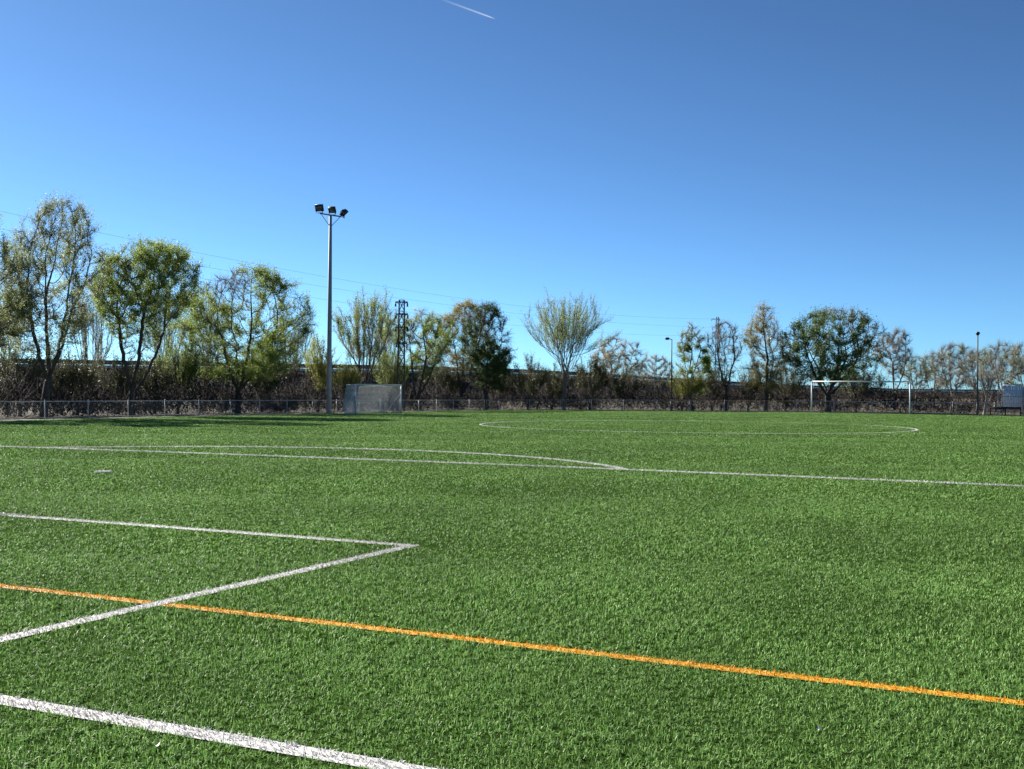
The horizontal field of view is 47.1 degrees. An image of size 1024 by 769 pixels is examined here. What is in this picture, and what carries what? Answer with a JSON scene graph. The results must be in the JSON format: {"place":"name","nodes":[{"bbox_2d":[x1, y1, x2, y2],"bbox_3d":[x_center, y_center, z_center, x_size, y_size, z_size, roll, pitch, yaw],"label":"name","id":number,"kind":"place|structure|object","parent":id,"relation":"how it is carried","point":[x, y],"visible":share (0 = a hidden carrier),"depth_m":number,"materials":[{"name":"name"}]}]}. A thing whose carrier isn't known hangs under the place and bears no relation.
{"place":"outdoors","nodes":[
{"label":"outdoors","id":0,"kind":"place"},
{"bbox_2d":[0,410,473,420],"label":"path","id":1,"kind":"structure","parent":0,"point":[180,416],"depth_m":70.24,"materials":[{"name":"grey concrete"}]},
{"bbox_2d":[0,366,997,400],"bbox_3d":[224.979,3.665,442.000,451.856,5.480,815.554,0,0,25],"label":"embankment","id":2,"kind":"structure","parent":0,"point":[373,381],"depth_m":216.22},
{"bbox_2d":[0,358,995,391],"bbox_3d":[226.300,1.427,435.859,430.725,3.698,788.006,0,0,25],"label":"road parapet","id":3,"kind":"structure","parent":2,"relation":"on","point":[517,372],"depth_m":223.88,"materials":[{"name":"metal"}]},
{"bbox_2d":[3,366,997,399],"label":"bank scrub","id":4,"kind":"object","parent":2,"relation":"on","point":[569,386],"visible":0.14,"depth_m":245.87,"materials":[{"name":"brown plant"}]},
{"bbox_2d":[0,399,1022,419],"bbox_3d":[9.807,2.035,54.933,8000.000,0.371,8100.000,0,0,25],"label":"ground","id":5,"kind":"structure","parent":0,"point":[323,411],"depth_m":106.26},
{"bbox_2d":[0,275,34,414],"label":"tree","id":6,"kind":"object","parent":5,"relation":"on","point":[8,349],"visible":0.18,"depth_m":73.02,"materials":[{"name":"green plant"}]},
{"bbox_2d":[0,213,50,363],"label":"tree","id":7,"kind":"object","parent":5,"relation":"on","point":[11,294],"visible":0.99,"depth_m":61.28,"materials":[{"name":"green plant"}]},
{"bbox_2d":[0,346,52,416],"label":"shrub","id":8,"kind":"object","parent":5,"relation":"on","point":[16,361],"visible":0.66,"depth_m":68.70,"materials":[{"name":"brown plant"}]},
{"bbox_2d":[26,342,88,414],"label":"shrub","id":9,"kind":"object","parent":5,"relation":"on","point":[62,371],"visible":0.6,"depth_m":72.52,"materials":[{"name":"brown plant"}]},
{"bbox_2d":[0,190,115,418],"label":"tree","id":10,"kind":"object","parent":5,"relation":"on","point":[70,328],"visible":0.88,"depth_m":64.51,"materials":[{"name":"green plant"}]},
{"bbox_2d":[54,345,115,414],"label":"shrub","id":11,"kind":"object","parent":5,"relation":"on","point":[84,379],"visible":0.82,"depth_m":72.78,"materials":[{"name":"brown plant"}]},
{"bbox_2d":[69,283,126,412],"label":"tree","id":12,"kind":"object","parent":5,"relation":"on","point":[97,346],"visible":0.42,"depth_m":80.57,"materials":[{"name":"green plant"}]},
{"bbox_2d":[88,347,154,413],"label":"shrub","id":13,"kind":"object","parent":5,"relation":"on","point":[118,374],"visible":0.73,"depth_m":76.33,"materials":[{"name":"green plant"}]},
{"bbox_2d":[81,233,210,415],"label":"tree","id":14,"kind":"object","parent":5,"relation":"on","point":[147,261],"visible":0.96,"depth_m":70.70,"materials":[{"name":"green plant"}]},
{"bbox_2d":[128,351,188,413],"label":"shrub","id":15,"kind":"object","parent":5,"relation":"on","point":[155,378],"visible":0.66,"depth_m":78.92,"materials":[{"name":"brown plant"}]},
{"bbox_2d":[138,306,189,404],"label":"tree","id":16,"kind":"object","parent":5,"relation":"on","point":[166,335],"visible":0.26,"depth_m":88.02,"materials":[{"name":"green plant"}]},
{"bbox_2d":[152,325,214,413],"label":"shrub","id":17,"kind":"object","parent":5,"relation":"on","point":[193,368],"visible":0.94,"depth_m":79.25,"materials":[{"name":"green plant"}]},
{"bbox_2d":[181,283,230,410],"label":"tree","id":18,"kind":"object","parent":5,"relation":"on","point":[219,353],"visible":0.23,"depth_m":92.63,"materials":[{"name":"green plant"}]},
{"bbox_2d":[166,260,320,413],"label":"tree","id":19,"kind":"object","parent":5,"relation":"on","point":[271,354],"visible":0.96,"depth_m":81.33,"materials":[{"name":"green plant"}]},
{"bbox_2d":[0,399,498,418],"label":"fence","id":20,"kind":"object","parent":5,"relation":"on","point":[230,400],"visible":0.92,"depth_m":71.99,"materials":[{"name":"metal"}]},
{"bbox_2d":[248,355,300,411],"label":"shrub","id":21,"kind":"object","parent":5,"relation":"on","point":[268,384],"visible":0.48,"depth_m":89.57,"materials":[{"name":"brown plant"}]},
{"bbox_2d":[276,309,319,401],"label":"tree","id":22,"kind":"object","parent":5,"relation":"on","point":[295,358],"visible":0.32,"depth_m":101.33,"materials":[{"name":"green plant"}]},
{"bbox_2d":[295,327,342,411],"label":"shrub","id":23,"kind":"object","parent":5,"relation":"on","point":[319,368],"visible":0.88,"depth_m":91.79,"materials":[{"name":"green plant"}]},
{"bbox_2d":[315,204,348,412],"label":"floodlight mast","id":24,"kind":"object","parent":5,"relation":"on","point":[331,209],"visible":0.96,"depth_m":83.51,"materials":[{"name":"grey metal"}]},
{"bbox_2d":[332,349,364,402],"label":"shrub","id":25,"kind":"object","parent":5,"relation":"on","point":[351,377],"visible":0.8,"depth_m":96.83,"materials":[{"name":"green plant"}]},
{"bbox_2d":[326,283,397,410],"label":"tree","id":26,"kind":"object","parent":5,"relation":"on","point":[355,342],"visible":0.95,"depth_m":98.16,"materials":[{"name":"green plant"}]},
{"bbox_2d":[372,313,405,394],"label":"tree","id":27,"kind":"object","parent":5,"relation":"on","point":[385,324],"visible":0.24,"depth_m":116.92,"materials":[{"name":"green plant"}]},
{"bbox_2d":[367,342,413,399],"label":"shrub","id":28,"kind":"object","parent":5,"relation":"on","point":[391,372],"visible":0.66,"depth_m":106.77,"materials":[{"name":"green plant"}]},
{"bbox_2d":[394,300,408,410],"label":"pylon","id":29,"kind":"object","parent":5,"relation":"on","point":[399,302],"visible":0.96,"depth_m":98.51,"materials":[{"name":"metal"}]},
{"bbox_2d":[381,307,461,409],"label":"tree","id":30,"kind":"object","parent":5,"relation":"on","point":[431,352],"visible":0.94,"depth_m":104.18,"materials":[{"name":"green plant"}]},
{"bbox_2d":[417,360,465,406],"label":"shrub","id":31,"kind":"object","parent":5,"relation":"on","point":[445,375],"visible":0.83,"depth_m":115.06,"materials":[{"name":"green plant"}]},
{"bbox_2d":[434,294,495,409],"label":"tree","id":32,"kind":"object","parent":5,"relation":"on","point":[457,311],"visible":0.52,"depth_m":114.60,"materials":[{"name":"green plant"}]},
{"bbox_2d":[455,300,517,409],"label":"tree","id":33,"kind":"object","parent":5,"relation":"on","point":[495,366],"visible":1,"depth_m":111.39,"materials":[{"name":"green plant"}]},
{"bbox_2d":[476,365,520,408],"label":"shrub","id":34,"kind":"object","parent":5,"relation":"on","point":[507,386],"visible":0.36,"depth_m":116.28,"materials":[{"name":"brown plant"}]},
{"bbox_2d":[0,356,1022,417],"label":"bramble thicket","id":35,"kind":"object","parent":5,"relation":"on","point":[107,396],"visible":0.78,"depth_m":97.39,"materials":[{"name":"brown plant"}]},
{"bbox_2d":[507,350,557,409],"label":"shrub","id":36,"kind":"object","parent":5,"relation":"on","point":[529,384],"visible":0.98,"depth_m":112.61,"materials":[{"name":"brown plant"}]},
{"bbox_2d":[537,361,573,409],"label":"shrub","id":37,"kind":"object","parent":5,"relation":"on","point":[551,385],"visible":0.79,"depth_m":113.81,"materials":[{"name":"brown plant"}]},
{"bbox_2d":[519,284,623,409],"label":"tree","id":38,"kind":"object","parent":5,"relation":"on","point":[562,326],"visible":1,"depth_m":109.94,"materials":[{"name":"green plant"}]},
{"bbox_2d":[571,351,620,408],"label":"shrub","id":39,"kind":"object","parent":5,"relation":"on","point":[597,378],"visible":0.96,"depth_m":110.40,"materials":[{"name":"green plant"}]},
{"bbox_2d":[590,333,651,388],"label":"tree","id":40,"kind":"object","parent":5,"relation":"on","point":[611,350],"visible":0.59,"depth_m":148.85,"materials":[{"name":"brown plant"}]},
{"bbox_2d":[602,362,654,408],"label":"shrub","id":41,"kind":"object","parent":5,"relation":"on","point":[618,385],"visible":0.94,"depth_m":109.53,"materials":[{"name":"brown plant"}]},
{"bbox_2d":[637,352,673,405],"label":"tree","id":42,"kind":"object","parent":5,"relation":"on","point":[656,375],"visible":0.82,"depth_m":164.43,"materials":[{"name":"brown plant"}]},
{"bbox_2d":[665,337,672,410],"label":"street lamp","id":43,"kind":"object","parent":5,"relation":"on","point":[671,399],"visible":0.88,"depth_m":104.59,"materials":[{"name":"metal"}]},
{"bbox_2d":[657,361,714,410],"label":"shrub","id":44,"kind":"object","parent":5,"relation":"on","point":[698,384],"visible":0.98,"depth_m":105.01,"materials":[{"name":"green plant"}]},
{"bbox_2d":[672,319,714,410],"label":"tree","id":45,"kind":"object","parent":5,"relation":"on","point":[706,361],"visible":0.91,"depth_m":105.59,"materials":[{"name":"green plant"}]},
{"bbox_2d":[700,353,732,410],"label":"shrub","id":46,"kind":"object","parent":5,"relation":"on","point":[712,385],"visible":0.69,"depth_m":107.16,"materials":[{"name":"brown plant"}]},
{"bbox_2d":[711,317,722,388],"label":"pylon","id":47,"kind":"object","parent":5,"relation":"on","point":[717,320],"visible":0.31,"depth_m":250.07,"materials":[{"name":"metal"}]},
{"bbox_2d":[1,211,686,318],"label":"power cable","id":48,"kind":"object","parent":47,"relation":"attached to","point":[341,279],"visible":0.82,"depth_m":155.05,"materials":[{"name":"metal"}]},
{"bbox_2d":[4,229,685,326],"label":"power cable","id":49,"kind":"object","parent":47,"relation":"attached to","point":[348,290],"visible":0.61,"depth_m":156.17,"materials":[{"name":"metal"}]},
{"bbox_2d":[82,255,711,335],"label":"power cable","id":50,"kind":"object","parent":47,"relation":"attached to","point":[433,315],"visible":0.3,"depth_m":167.71,"materials":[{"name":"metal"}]},
{"bbox_2d":[702,320,745,410],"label":"tree","id":51,"kind":"object","parent":5,"relation":"on","point":[724,362],"visible":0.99,"depth_m":104.16,"materials":[{"name":"brown plant"}]},
{"bbox_2d":[735,361,763,409],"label":"shrub","id":52,"kind":"object","parent":5,"relation":"on","point":[750,388],"visible":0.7,"depth_m":104.68,"materials":[{"name":"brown plant"}]},
{"bbox_2d":[499,399,1023,414],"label":"fence","id":53,"kind":"object","parent":5,"relation":"on","point":[724,400],"visible":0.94,"depth_m":98.42,"materials":[{"name":"metal"}]},
{"bbox_2d":[738,302,797,411],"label":"tree","id":54,"kind":"object","parent":5,"relation":"on","point":[768,377],"visible":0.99,"depth_m":101.69,"materials":[{"name":"brown plant"}]},
{"bbox_2d":[771,362,806,411],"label":"shrub","id":55,"kind":"object","parent":5,"relation":"on","point":[787,383],"visible":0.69,"depth_m":104.09,"materials":[{"name":"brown plant"}]},
{"bbox_2d":[775,303,890,410],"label":"tree","id":56,"kind":"object","parent":5,"relation":"on","point":[838,358],"visible":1,"depth_m":98.97,"materials":[{"name":"green plant"}]},
{"bbox_2d":[835,356,892,411],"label":"shrub","id":57,"kind":"object","parent":5,"relation":"on","point":[854,388],"visible":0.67,"depth_m":102.30,"materials":[{"name":"plant"}]},
{"bbox_2d":[869,325,917,409],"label":"tree","id":58,"kind":"object","parent":5,"relation":"on","point":[899,367],"visible":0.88,"depth_m":119.72,"materials":[{"name":"brown plant"}]},
{"bbox_2d":[900,353,936,398],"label":"tree","id":59,"kind":"object","parent":5,"relation":"on","point":[909,375],"visible":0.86,"depth_m":129.73,"materials":[{"name":"brown plant"}]},
{"bbox_2d":[907,350,956,404],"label":"tree","id":60,"kind":"object","parent":5,"relation":"on","point":[928,367],"visible":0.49,"depth_m":139.85,"materials":[{"name":"grey plant"}]},
{"bbox_2d":[927,338,979,408],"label":"tree","id":61,"kind":"object","parent":5,"relation":"on","point":[963,349],"visible":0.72,"depth_m":134.81,"materials":[{"name":"brown plant"}]},
{"bbox_2d":[976,332,979,414],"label":"street lamp","id":62,"kind":"object","parent":5,"relation":"on","point":[977,402],"visible":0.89,"depth_m":91.58,"materials":[{"name":"metal"}]},
{"bbox_2d":[952,347,1006,400],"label":"tree","id":63,"kind":"object","parent":5,"relation":"on","point":[961,363],"visible":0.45,"depth_m":129.95,"materials":[{"name":"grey plant"}]},
{"bbox_2d":[966,363,1005,414],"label":"tree","id":64,"kind":"object","parent":5,"relation":"on","point":[989,385],"visible":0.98,"depth_m":93.73,"materials":[{"name":"brown plant"}]},
{"bbox_2d":[971,338,1023,392],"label":"tree","id":65,"kind":"object","parent":5,"relation":"on","point":[988,357],"visible":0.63,"depth_m":121.67,"materials":[{"name":"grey plant"}]},
{"bbox_2d":[993,341,1023,385],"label":"tree","id":66,"kind":"object","parent":5,"relation":"on","point":[1017,354],"visible":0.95,"depth_m":117.84,"materials":[{"name":"grey plant"}]},
{"bbox_2d":[998,384,1023,414],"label":"dugout","id":67,"kind":"object","parent":5,"relation":"on","point":[1012,395],"visible":0.84,"depth_m":92.34,"materials":[{"name":"metal"}]},
{"bbox_2d":[0,410,1023,768],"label":"pitch","id":68,"kind":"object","parent":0,"point":[588,762],"visible":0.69,"depth_m":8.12,"materials":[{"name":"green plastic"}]},
{"bbox_2d":[0,583,153,603],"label":"orange line","id":69,"kind":"object","parent":68,"relation":"on","point":[63,592],"visible":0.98,"depth_m":8.08,"materials":[{"name":"orange paint"}]},
{"bbox_2d":[94,470,111,472],"bbox_3d":[-6.848,1.455,19.679,0.311,0.046,0.319,0,0,25],"label":"penalty mark","id":70,"kind":"object","parent":68,"relation":"on","point":[101,471],"visible":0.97,"depth_m":19.61,"materials":[{"name":"white paint"}]},
{"bbox_2d":[0,545,411,641],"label":"pitch line","id":71,"kind":"object","parent":68,"relation":"on","point":[24,633],"visible":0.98,"depth_m":7.94,"materials":[{"name":"white paint"}]},
{"bbox_2d":[0,512,418,546],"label":"pitch line","id":72,"kind":"object","parent":68,"relation":"on","point":[184,528],"visible":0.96,"depth_m":11.78,"materials":[{"name":"white paint"}]},
{"bbox_2d":[0,693,450,768],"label":"pitch line","id":73,"kind":"object","parent":68,"relation":"on","point":[290,748],"visible":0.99,"depth_m":4.84,"materials":[{"name":"white paint"}]},
{"bbox_2d":[56,446,624,468],"bbox_3d":[-3.688,1.528,26.374,14.602,0.051,3.728,0,0,25],"label":"pitch line","id":74,"kind":"object","parent":68,"relation":"on","point":[594,463],"visible":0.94,"depth_m":27.88,"materials":[{"name":"white paint"}]},
{"bbox_2d":[341,384,401,413],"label":"goal","id":75,"kind":"object","parent":68,"relation":"on","point":[347,411],"visible":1,"depth_m":82.87,"materials":[{"name":"white paint"}]},
{"bbox_2d":[0,446,1023,486],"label":"pitch line","id":76,"kind":"object","parent":68,"relation":"on","point":[760,474],"visible":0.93,"depth_m":22.10,"materials":[{"name":"white paint"}]},
{"bbox_2d":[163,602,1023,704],"bbox_3d":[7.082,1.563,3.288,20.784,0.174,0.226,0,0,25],"label":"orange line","id":77,"kind":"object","parent":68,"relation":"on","point":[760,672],"visible":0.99,"depth_m":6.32,"materials":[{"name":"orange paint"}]},
{"bbox_2d":[479,420,917,433],"bbox_3d":[7.788,1.771,50.682,18.450,0.049,18.451,0,0,25],"label":"pitch line","id":78,"kind":"object","parent":68,"relation":"on","point":[696,432],"visible":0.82,"depth_m":47.40,"materials":[{"name":"white paint"}]},
{"bbox_2d":[811,381,911,413],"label":"football goal","id":79,"kind":"object","parent":68,"relation":"on","point":[909,386],"visible":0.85,"depth_m":91.10,"materials":[{"name":"white paint"}]},
{"bbox_2d":[990,407,1020,415],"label":"bench","id":80,"kind":"object","parent":68,"relation":"on","point":[1005,408],"visible":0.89,"depth_m":89.39,"materials":[{"name":"black paint"}]},
{"bbox_2d":[0,0,1023,390],"label":"sky","id":81,"kind":"structure","parent":0,"point":[670,161],"materials":[{"name":"blue"}]}
]}

